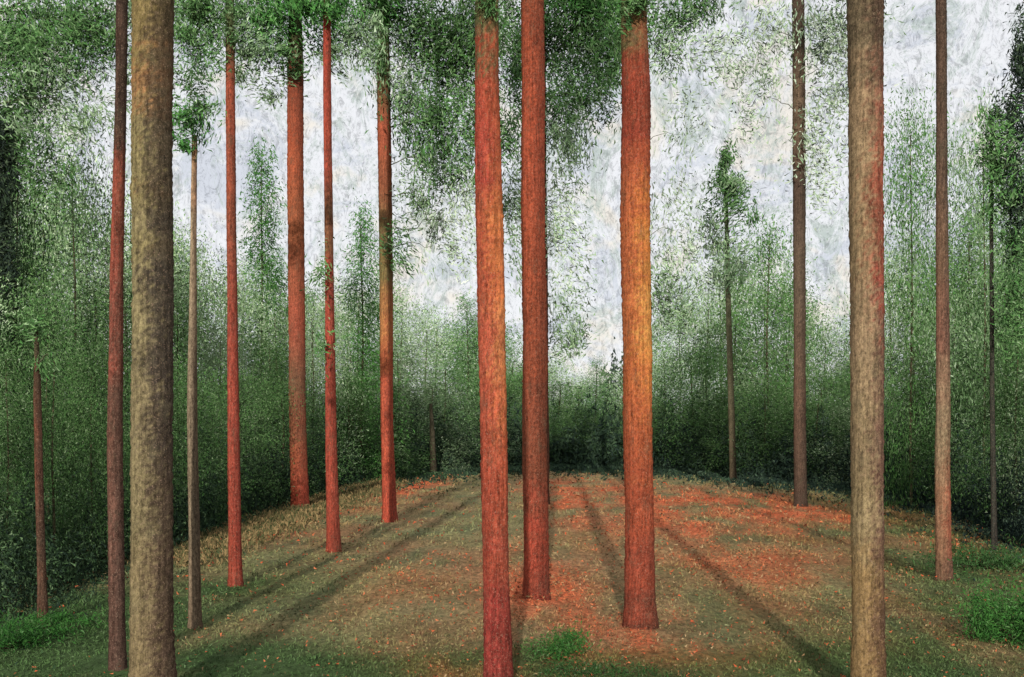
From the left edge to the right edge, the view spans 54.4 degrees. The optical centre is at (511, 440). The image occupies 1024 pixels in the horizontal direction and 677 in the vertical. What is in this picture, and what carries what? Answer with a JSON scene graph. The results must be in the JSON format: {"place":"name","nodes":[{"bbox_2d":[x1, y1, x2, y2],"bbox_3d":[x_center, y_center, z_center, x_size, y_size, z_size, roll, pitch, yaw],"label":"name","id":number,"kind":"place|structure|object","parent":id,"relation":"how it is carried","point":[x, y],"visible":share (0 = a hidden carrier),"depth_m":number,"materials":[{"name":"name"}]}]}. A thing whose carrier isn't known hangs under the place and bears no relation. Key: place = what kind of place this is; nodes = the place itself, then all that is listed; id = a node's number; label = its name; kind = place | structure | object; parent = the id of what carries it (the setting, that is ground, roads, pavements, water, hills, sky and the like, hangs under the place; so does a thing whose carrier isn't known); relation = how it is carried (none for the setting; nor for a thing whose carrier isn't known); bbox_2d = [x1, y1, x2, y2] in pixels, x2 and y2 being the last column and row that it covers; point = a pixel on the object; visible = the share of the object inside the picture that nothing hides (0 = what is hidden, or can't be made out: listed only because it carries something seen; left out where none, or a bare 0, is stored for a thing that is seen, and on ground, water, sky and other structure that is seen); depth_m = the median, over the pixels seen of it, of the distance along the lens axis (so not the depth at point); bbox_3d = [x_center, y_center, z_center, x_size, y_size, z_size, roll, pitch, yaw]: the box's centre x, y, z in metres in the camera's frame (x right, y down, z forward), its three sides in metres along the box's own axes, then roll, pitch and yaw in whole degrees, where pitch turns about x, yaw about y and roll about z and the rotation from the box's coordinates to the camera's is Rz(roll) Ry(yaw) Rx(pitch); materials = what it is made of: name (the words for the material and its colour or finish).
{"place":"outdoors","nodes":[
{"label":"outdoors","id":0,"kind":"place"},
{"bbox_2d":[0,461,1023,676],"bbox_3d":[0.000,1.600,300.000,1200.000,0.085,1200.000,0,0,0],"label":"ground","id":1,"kind":"structure","parent":0,"point":[98,661],"depth_m":10.41,"materials":[{"name":"brown soil"}]},
{"bbox_2d":[0,333,69,587],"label":"background tree","id":2,"kind":"object","parent":1,"relation":"on","point":[14,403],"visible":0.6,"depth_m":11.26,"materials":[{"name":"green plant"}]},
{"bbox_2d":[10,299,61,626],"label":"pine tree","id":3,"kind":"object","parent":1,"relation":"on","point":[42,593],"visible":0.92,"depth_m":8.57,"materials":[{"name":"green plant"}]},
{"bbox_2d":[0,607,88,653],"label":"shrub","id":4,"kind":"object","parent":1,"relation":"on","point":[28,637],"visible":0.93,"depth_m":7.67,"materials":[{"name":"green plant"}]},
{"bbox_2d":[0,100,103,530],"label":"broadleaf tree","id":5,"kind":"object","parent":1,"relation":"on","point":[32,223],"visible":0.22,"depth_m":17.09,"materials":[{"name":"green plant"}]},
{"bbox_2d":[0,277,106,525],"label":"background tree","id":6,"kind":"object","parent":1,"relation":"on","point":[56,320],"visible":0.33,"depth_m":15.64,"materials":[{"name":"green plant"}]},
{"bbox_2d":[0,606,107,637],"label":"shrub","id":7,"kind":"object","parent":1,"relation":"on","point":[55,618],"visible":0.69,"depth_m":8.45,"materials":[{"name":"green plant"}]},
{"bbox_2d":[0,231,129,518],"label":"background tree","id":8,"kind":"object","parent":1,"relation":"on","point":[29,282],"visible":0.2,"depth_m":16.31,"materials":[{"name":"green plant"}]},
{"bbox_2d":[0,331,130,568],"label":"background tree","id":9,"kind":"object","parent":1,"relation":"on","point":[51,449],"visible":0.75,"depth_m":11.94,"materials":[{"name":"green plant"}]},
{"bbox_2d":[0,169,131,495],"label":"background tree","id":10,"kind":"object","parent":1,"relation":"on","point":[66,244],"visible":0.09,"depth_m":21.85,"materials":[{"name":"green plant"}]},
{"bbox_2d":[5,120,129,457],"bbox_3d":[-14.303,-3.875,30.918,6.400,11.377,7.313,0,0,-39],"label":"background tree","id":11,"kind":"object","parent":1,"relation":"on","point":[70,213],"visible":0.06,"depth_m":30.37,"materials":[{"name":"green plant"}]},
{"bbox_2d":[9,324,130,564],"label":"background tree","id":12,"kind":"object","parent":1,"relation":"on","point":[92,364],"visible":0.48,"depth_m":12.97,"materials":[{"name":"green plant"}]},
{"bbox_2d":[0,159,174,503],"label":"background tree","id":13,"kind":"object","parent":1,"relation":"on","point":[71,236],"visible":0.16,"depth_m":25.35,"materials":[{"name":"green plant"}]},
{"bbox_2d":[0,105,180,520],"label":"broadleaf tree","id":14,"kind":"object","parent":1,"relation":"on","point":[87,207],"visible":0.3,"depth_m":19.93,"materials":[{"name":"green plant"}]},
{"bbox_2d":[50,278,130,527],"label":"background tree","id":15,"kind":"object","parent":1,"relation":"on","point":[96,311],"visible":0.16,"depth_m":18.51,"materials":[{"name":"green plant"}]},
{"bbox_2d":[107,0,127,671],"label":"pine tree","id":16,"kind":"object","parent":1,"relation":"on","point":[117,652],"visible":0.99,"depth_m":6.86,"materials":[{"name":"brown plant"}]},
{"bbox_2d":[27,208,213,493],"bbox_3d":[-9.934,-2.115,25.532,5.322,7.719,6.081,0,0,-18],"label":"background tree","id":17,"kind":"object","parent":1,"relation":"on","point":[127,271],"visible":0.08,"depth_m":25.65,"materials":[{"name":"green plant"}]},
{"bbox_2d":[0,0,241,440],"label":"pine tree","id":18,"kind":"object","parent":1,"relation":"on","point":[27,38],"visible":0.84,"depth_m":15.82,"materials":[{"name":"green plant"}]},
{"bbox_2d":[15,268,227,499],"bbox_3d":[-7.821,-0.944,20.107,3.973,5.289,3.454,0,0,-41],"label":"background tree","id":19,"kind":"object","parent":1,"relation":"on","point":[128,340],"visible":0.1,"depth_m":20.18,"materials":[{"name":"green plant"}]},
{"bbox_2d":[58,350,225,544],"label":"background tree","id":20,"kind":"object","parent":1,"relation":"on","point":[181,455],"visible":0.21,"depth_m":15.36,"materials":[{"name":"green plant"}]},
{"bbox_2d":[128,0,176,676],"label":"pine tree","id":21,"kind":"object","parent":1,"relation":"on","point":[152,636],"visible":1,"depth_m":5.90,"materials":[{"name":"brown plant"}]},
{"bbox_2d":[57,233,261,480],"bbox_3d":[-9.457,-1.855,25.605,5.511,7.180,5.348,0,0,-35],"label":"background tree","id":22,"kind":"object","parent":1,"relation":"on","point":[178,286],"visible":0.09,"depth_m":25.59,"materials":[{"name":"green plant"}]},
{"bbox_2d":[106,209,249,454],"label":"background tree","id":23,"kind":"object","parent":1,"relation":"on","point":[184,258],"visible":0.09,"depth_m":35.41,"materials":[{"name":"green plant"}]},
{"bbox_2d":[123,293,244,488],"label":"background tree","id":24,"kind":"object","parent":1,"relation":"on","point":[181,333],"visible":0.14,"depth_m":23.08,"materials":[{"name":"green plant"}]},
{"bbox_2d":[123,364,268,527],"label":"background tree","id":25,"kind":"object","parent":1,"relation":"on","point":[213,407],"visible":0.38,"depth_m":17.84,"materials":[{"name":"green plant"}]},
{"bbox_2d":[172,37,231,628],"bbox_3d":[-2.714,-0.832,8.339,0.627,5.164,0.611,0,0,-40],"label":"pine tree","id":26,"kind":"object","parent":1,"relation":"on","point":[200,113],"visible":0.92,"depth_m":8.46,"materials":[{"name":"green plant"}]},
{"bbox_2d":[124,221,289,470],"bbox_3d":[-8.927,-2.312,28.299,5.572,8.129,5.398,0,0,-4],"label":"background tree","id":27,"kind":"object","parent":1,"relation":"on","point":[202,282],"visible":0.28,"depth_m":28.19,"materials":[{"name":"green plant"}]},
{"bbox_2d":[174,308,281,487],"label":"background tree","id":28,"kind":"object","parent":1,"relation":"on","point":[217,348],"visible":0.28,"depth_m":24.79,"materials":[{"name":"green plant"}]},
{"bbox_2d":[173,0,293,586],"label":"pine tree","id":29,"kind":"object","parent":1,"relation":"on","point":[185,32],"visible":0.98,"depth_m":10.93,"materials":[{"name":"red plant"}]},
{"bbox_2d":[184,251,288,480],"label":"background tree","id":30,"kind":"object","parent":1,"relation":"on","point":[241,298],"visible":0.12,"depth_m":34.63,"materials":[{"name":"green plant"}]},
{"bbox_2d":[73,476,421,567],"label":"dry grass","id":31,"kind":"structure","parent":1,"relation":"on","point":[266,523],"depth_m":18.33,"materials":[{"name":"brown plant"}]},
{"bbox_2d":[174,359,323,510],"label":"background tree","id":32,"kind":"object","parent":1,"relation":"on","point":[245,394],"visible":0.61,"depth_m":21.77,"materials":[{"name":"green plant"}]},
{"bbox_2d":[213,130,313,472],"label":"spruce tree","id":33,"kind":"object","parent":1,"relation":"on","point":[262,253],"visible":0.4,"depth_m":37.95,"materials":[{"name":"green plant"}]},
{"bbox_2d":[174,0,374,505],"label":"pine tree","id":34,"kind":"object","parent":1,"relation":"on","point":[295,67],"visible":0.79,"depth_m":22.78,"materials":[{"name":"green plant"}]},
{"bbox_2d":[218,325,343,486],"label":"background tree","id":35,"kind":"object","parent":1,"relation":"on","point":[277,356],"visible":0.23,"depth_m":30.57,"materials":[{"name":"green plant"}]},
{"bbox_2d":[204,285,367,470],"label":"background tree","id":36,"kind":"object","parent":1,"relation":"on","point":[276,328],"visible":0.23,"depth_m":34.54,"materials":[{"name":"green plant"}]},
{"bbox_2d":[206,355,378,499],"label":"background tree","id":37,"kind":"object","parent":1,"relation":"on","point":[311,418],"visible":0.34,"depth_m":25.35,"materials":[{"name":"green plant"}]},
{"bbox_2d":[260,286,375,479],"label":"background tree","id":38,"kind":"object","parent":1,"relation":"on","point":[311,355],"visible":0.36,"depth_m":33.25,"materials":[{"name":"green plant"}]},
{"bbox_2d":[263,267,372,456],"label":"background tree","id":39,"kind":"object","parent":1,"relation":"on","point":[323,301],"visible":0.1,"depth_m":39.85,"materials":[{"name":"green plant"}]},
{"bbox_2d":[264,0,398,552],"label":"pine tree","id":40,"kind":"object","parent":1,"relation":"on","point":[333,540],"visible":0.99,"depth_m":14.30,"materials":[{"name":"red plant"}]},
{"bbox_2d":[314,194,414,481],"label":"spruce tree","id":41,"kind":"object","parent":1,"relation":"on","point":[364,239],"visible":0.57,"depth_m":35.87,"materials":[{"name":"green plant"}]},
{"bbox_2d":[308,361,431,482],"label":"background tree","id":42,"kind":"object","parent":1,"relation":"on","point":[350,411],"visible":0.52,"depth_m":34.35,"materials":[{"name":"green plant"}]},
{"bbox_2d":[305,265,436,444],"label":"background tree","id":43,"kind":"object","parent":1,"relation":"on","point":[348,318],"visible":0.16,"depth_m":52.10,"materials":[{"name":"green plant"}]},
{"bbox_2d":[323,334,473,467],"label":"background tree","id":44,"kind":"object","parent":1,"relation":"on","point":[408,375],"visible":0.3,"depth_m":47.56,"materials":[{"name":"green plant"}]},
{"bbox_2d":[336,279,466,449],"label":"background tree","id":45,"kind":"object","parent":1,"relation":"on","point":[415,314],"visible":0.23,"depth_m":58.22,"materials":[{"name":"green plant"}]},
{"bbox_2d":[367,382,446,477],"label":"background tree","id":46,"kind":"object","parent":1,"relation":"on","point":[403,431],"visible":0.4,"depth_m":41.58,"materials":[{"name":"green plant"}]},
{"bbox_2d":[367,302,478,443],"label":"background tree","id":47,"kind":"object","parent":1,"relation":"on","point":[429,340],"visible":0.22,"depth_m":59.23,"materials":[{"name":"green plant"}]},
{"bbox_2d":[348,354,519,465],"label":"background tree","id":48,"kind":"object","parent":1,"relation":"on","point":[450,386],"visible":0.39,"depth_m":54.22,"materials":[{"name":"green plant"}]},
{"bbox_2d":[331,0,544,521],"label":"pine tree","id":49,"kind":"object","parent":1,"relation":"on","point":[441,47],"visible":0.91,"depth_m":19.59,"materials":[{"name":"green plant"}]},
{"bbox_2d":[374,374,512,471],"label":"background tree","id":50,"kind":"object","parent":1,"relation":"on","point":[446,427],"visible":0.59,"depth_m":48.03,"materials":[{"name":"green plant"}]},
{"bbox_2d":[429,288,506,431],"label":"spruce tree","id":51,"kind":"object","parent":1,"relation":"on","point":[475,342],"visible":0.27,"depth_m":65.86,"materials":[{"name":"green plant"}]},
{"bbox_2d":[404,311,550,437],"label":"background tree","id":52,"kind":"object","parent":1,"relation":"on","point":[506,340],"visible":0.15,"depth_m":68.06,"materials":[{"name":"green plant"}]},
{"bbox_2d":[472,0,513,676],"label":"pine tree","id":53,"kind":"object","parent":1,"relation":"on","point":[497,635],"visible":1,"depth_m":6.08,"materials":[{"name":"red plant"}]},
{"bbox_2d":[0,384,1023,668],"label":"undergrowth","id":54,"kind":"object","parent":1,"relation":"on","point":[778,470],"visible":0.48,"depth_m":25.56,"materials":[{"name":"green plant"}]},
{"bbox_2d":[0,336,1023,459],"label":"distant wood","id":55,"kind":"object","parent":1,"relation":"on","point":[612,370],"depth_m":81.39,"materials":[{"name":"green plant"}]},
{"bbox_2d":[7,470,1023,676],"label":"needle litter","id":56,"kind":"object","parent":1,"relation":"on","point":[667,529],"visible":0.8,"depth_m":11.64,"materials":[{"name":"orange plant"}]},
{"bbox_2d":[521,0,551,599],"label":"pine tree","id":57,"kind":"object","parent":1,"relation":"on","point":[534,435],"visible":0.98,"depth_m":10.04,"materials":[{"name":"red plant"}]},
{"bbox_2d":[514,620,601,663],"bbox_3d":[0.360,1.542,7.430,0.692,0.386,0.869,0,0,0],"label":"shrub","id":58,"kind":"object","parent":1,"relation":"on","point":[560,648],"visible":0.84,"depth_m":7.41,"materials":[{"name":"green plant"}]},
{"bbox_2d":[499,0,660,503],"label":"pine tree","id":59,"kind":"object","parent":1,"relation":"on","point":[585,12],"visible":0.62,"depth_m":24.78,"materials":[{"name":"green plant"}]},
{"bbox_2d":[571,354,622,432],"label":"spruce tree","id":60,"kind":"object","parent":1,"relation":"on","point":[599,381],"visible":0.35,"depth_m":69.88,"materials":[{"name":"green plant"}]},
{"bbox_2d":[528,654,699,676],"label":"shrub","id":61,"kind":"object","parent":1,"relation":"on","point":[591,670],"visible":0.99,"depth_m":6.82,"materials":[{"name":"green plant"}]},
{"bbox_2d":[613,0,658,629],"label":"pine tree","id":62,"kind":"object","parent":1,"relation":"on","point":[640,609],"visible":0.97,"depth_m":8.37,"materials":[{"name":"orange plant"}]},
{"bbox_2d":[571,0,764,371],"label":"pine tree","id":63,"kind":"object","parent":1,"relation":"on","point":[688,16],"visible":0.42,"depth_m":29.80,"materials":[{"name":"green plant"}]},
{"bbox_2d":[611,335,754,457],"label":"background tree","id":64,"kind":"object","parent":1,"relation":"on","point":[673,384],"visible":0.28,"depth_m":56.16,"materials":[{"name":"green plant"}]},
{"bbox_2d":[652,283,769,449],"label":"background tree","id":65,"kind":"object","parent":1,"relation":"on","point":[691,331],"visible":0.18,"depth_m":62.41,"materials":[{"name":"green plant"}]},
{"bbox_2d":[653,250,783,437],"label":"background tree","id":66,"kind":"object","parent":1,"relation":"on","point":[709,320],"visible":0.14,"depth_m":76.15,"materials":[{"name":"green plant"}]},
{"bbox_2d":[652,380,791,472],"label":"background tree","id":67,"kind":"object","parent":1,"relation":"on","point":[704,414],"visible":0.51,"depth_m":44.53,"materials":[{"name":"green plant"}]},
{"bbox_2d":[686,131,765,479],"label":"pine tree","id":68,"kind":"object","parent":1,"relation":"on","point":[727,187],"visible":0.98,"depth_m":39.18,"materials":[{"name":"green plant"}]},
{"bbox_2d":[667,276,790,440],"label":"background tree","id":69,"kind":"object","parent":1,"relation":"on","point":[723,343],"visible":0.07,"depth_m":56.49,"materials":[{"name":"green plant"}]},
{"bbox_2d":[652,293,819,466],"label":"background tree","id":70,"kind":"object","parent":1,"relation":"on","point":[714,355],"visible":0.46,"depth_m":48.61,"materials":[{"name":"green plant"}]},
{"bbox_2d":[669,200,841,452],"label":"broadleaf tree","id":71,"kind":"object","parent":1,"relation":"on","point":[768,296],"visible":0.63,"depth_m":45.46,"materials":[{"name":"green plant"}]},
{"bbox_2d":[679,375,832,476],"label":"background tree","id":72,"kind":"object","parent":1,"relation":"on","point":[756,407],"visible":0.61,"depth_m":41.63,"materials":[{"name":"green plant"}]},
{"bbox_2d":[693,310,848,455],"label":"background tree","id":73,"kind":"object","parent":1,"relation":"on","point":[751,349],"visible":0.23,"depth_m":46.91,"materials":[{"name":"green plant"}]},
{"bbox_2d":[712,271,847,440],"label":"background tree","id":74,"kind":"object","parent":1,"relation":"on","point":[773,309],"visible":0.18,"depth_m":51.14,"materials":[{"name":"green plant"}]},
{"bbox_2d":[717,392,849,479],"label":"background tree","id":75,"kind":"object","parent":1,"relation":"on","point":[808,425],"visible":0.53,"depth_m":37.76,"materials":[{"name":"green plant"}]},
{"bbox_2d":[715,0,914,506],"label":"pine tree","id":76,"kind":"object","parent":1,"relation":"on","point":[796,41],"visible":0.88,"depth_m":23.97,"materials":[{"name":"green plant"}]},
{"bbox_2d":[758,365,885,456],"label":"background tree","id":77,"kind":"object","parent":1,"relation":"on","point":[825,380],"visible":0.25,"depth_m":42.18,"materials":[{"name":"green plant"}]},
{"bbox_2d":[770,395,899,484],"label":"background tree","id":78,"kind":"object","parent":1,"relation":"on","point":[841,411],"visible":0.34,"depth_m":34.77,"materials":[{"name":"green plant"}]},
{"bbox_2d":[779,341,934,468],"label":"background tree","id":79,"kind":"object","parent":1,"relation":"on","point":[847,392],"visible":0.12,"depth_m":37.29,"materials":[{"name":"green plant"}]},
{"bbox_2d":[846,0,886,676],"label":"pine tree","id":80,"kind":"object","parent":1,"relation":"on","point":[865,74],"visible":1,"depth_m":5.92,"materials":[{"name":"brown plant"}]},
{"bbox_2d":[822,238,934,436],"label":"background tree","id":81,"kind":"object","parent":1,"relation":"on","point":[886,272],"visible":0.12,"depth_m":46.94,"materials":[{"name":"green plant"}]},
{"bbox_2d":[828,208,966,441],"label":"background tree","id":82,"kind":"object","parent":1,"relation":"on","point":[901,279],"visible":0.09,"depth_m":52.26,"materials":[{"name":"green plant"}]},
{"bbox_2d":[837,330,967,494],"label":"background tree","id":83,"kind":"object","parent":1,"relation":"on","point":[908,381],"visible":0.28,"depth_m":27.85,"materials":[{"name":"green plant"}]},
{"bbox_2d":[836,67,982,506],"bbox_3d":[9.425,-3.568,23.998,3.353,10.739,3.510,0,0,-13],"label":"broadleaf tree","id":84,"kind":"object","parent":1,"relation":"on","point":[910,285],"visible":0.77,"depth_m":23.83,"materials":[{"name":"green plant"}]},
{"bbox_2d":[847,266,973,474],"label":"background tree","id":85,"kind":"object","parent":1,"relation":"on","point":[888,310],"visible":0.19,"depth_m":32.63,"materials":[{"name":"green plant"}]},
{"bbox_2d":[846,231,1013,473],"bbox_3d":[15.100,-2.734,35.151,7.454,9.006,6.035,0,0,-4],"label":"background tree","id":86,"kind":"object","parent":1,"relation":"on","point":[931,280],"visible":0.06,"depth_m":35.16,"materials":[{"name":"green plant"}]},
{"bbox_2d":[934,0,953,580],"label":"pine tree","id":87,"kind":"object","parent":1,"relation":"on","point":[943,552],"visible":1,"depth_m":11.37,"materials":[{"name":"brown plant"}]},
{"bbox_2d":[888,276,1001,488],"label":"background tree","id":88,"kind":"object","parent":1,"relation":"on","point":[935,361],"visible":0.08,"depth_m":27.69,"materials":[{"name":"green plant"}]},
{"bbox_2d":[893,335,1013,507],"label":"background tree","id":89,"kind":"object","parent":1,"relation":"on","point":[958,426],"visible":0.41,"depth_m":22.77,"materials":[{"name":"green plant"}]},
{"bbox_2d":[887,175,1020,430],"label":"background tree","id":90,"kind":"object","parent":1,"relation":"on","point":[972,217],"visible":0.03,"depth_m":47.68,"materials":[{"name":"green plant"}]},
{"bbox_2d":[885,75,1023,511],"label":"broadleaf tree","id":91,"kind":"object","parent":1,"relation":"on","point":[985,258],"visible":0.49,"depth_m":21.96,"materials":[{"name":"green plant"}]},
{"bbox_2d":[894,528,1023,575],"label":"shrub","id":92,"kind":"object","parent":1,"relation":"on","point":[1006,561],"visible":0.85,"depth_m":12.26,"materials":[{"name":"green plant"}]},
{"bbox_2d":[904,206,1021,466],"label":"background tree","id":93,"kind":"object","parent":1,"relation":"on","point":[968,272],"visible":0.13,"depth_m":34.06,"materials":[{"name":"green plant"}]},
{"bbox_2d":[903,248,1023,498],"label":"background tree","id":94,"kind":"object","parent":1,"relation":"on","point":[976,330],"visible":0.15,"depth_m":23.88,"materials":[{"name":"green plant"}]},
{"bbox_2d":[911,319,1023,528],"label":"background tree","id":95,"kind":"object","parent":1,"relation":"on","point":[1009,384],"visible":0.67,"depth_m":17.93,"materials":[{"name":"green plant"}]},
{"bbox_2d":[929,253,1023,498],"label":"background tree","id":96,"kind":"object","parent":1,"relation":"on","point":[989,374],"visible":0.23,"depth_m":22.70,"materials":[{"name":"green plant"}]},
{"bbox_2d":[946,556,1023,650],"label":"shrub","id":97,"kind":"object","parent":1,"relation":"on","point":[993,625],"visible":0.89,"depth_m":7.87,"materials":[{"name":"green plant"}]},
{"bbox_2d":[952,1,1023,371],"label":"pine tree","id":98,"kind":"object","parent":1,"relation":"on","point":[1017,72],"visible":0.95,"depth_m":13.97,"materials":[{"name":"green plant"}]},
{"bbox_2d":[968,90,1023,550],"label":"pine tree","id":99,"kind":"object","parent":1,"relation":"on","point":[994,540],"visible":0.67,"depth_m":14.37,"materials":[{"name":"green plant"}]},
{"bbox_2d":[974,365,1023,532],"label":"background tree","id":100,"kind":"object","parent":1,"relation":"on","point":[1010,458],"visible":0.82,"depth_m":16.57,"materials":[{"name":"green plant"}]},
{"bbox_2d":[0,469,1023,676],"bbox_3d":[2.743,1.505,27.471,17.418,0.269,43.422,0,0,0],"label":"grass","id":101,"kind":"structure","parent":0,"point":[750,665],"depth_m":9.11,"materials":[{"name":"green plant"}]},
{"bbox_2d":[0,0,1023,433],"label":"sky","id":102,"kind":"structure","parent":0,"point":[976,36],"materials":[{"name":"white"}]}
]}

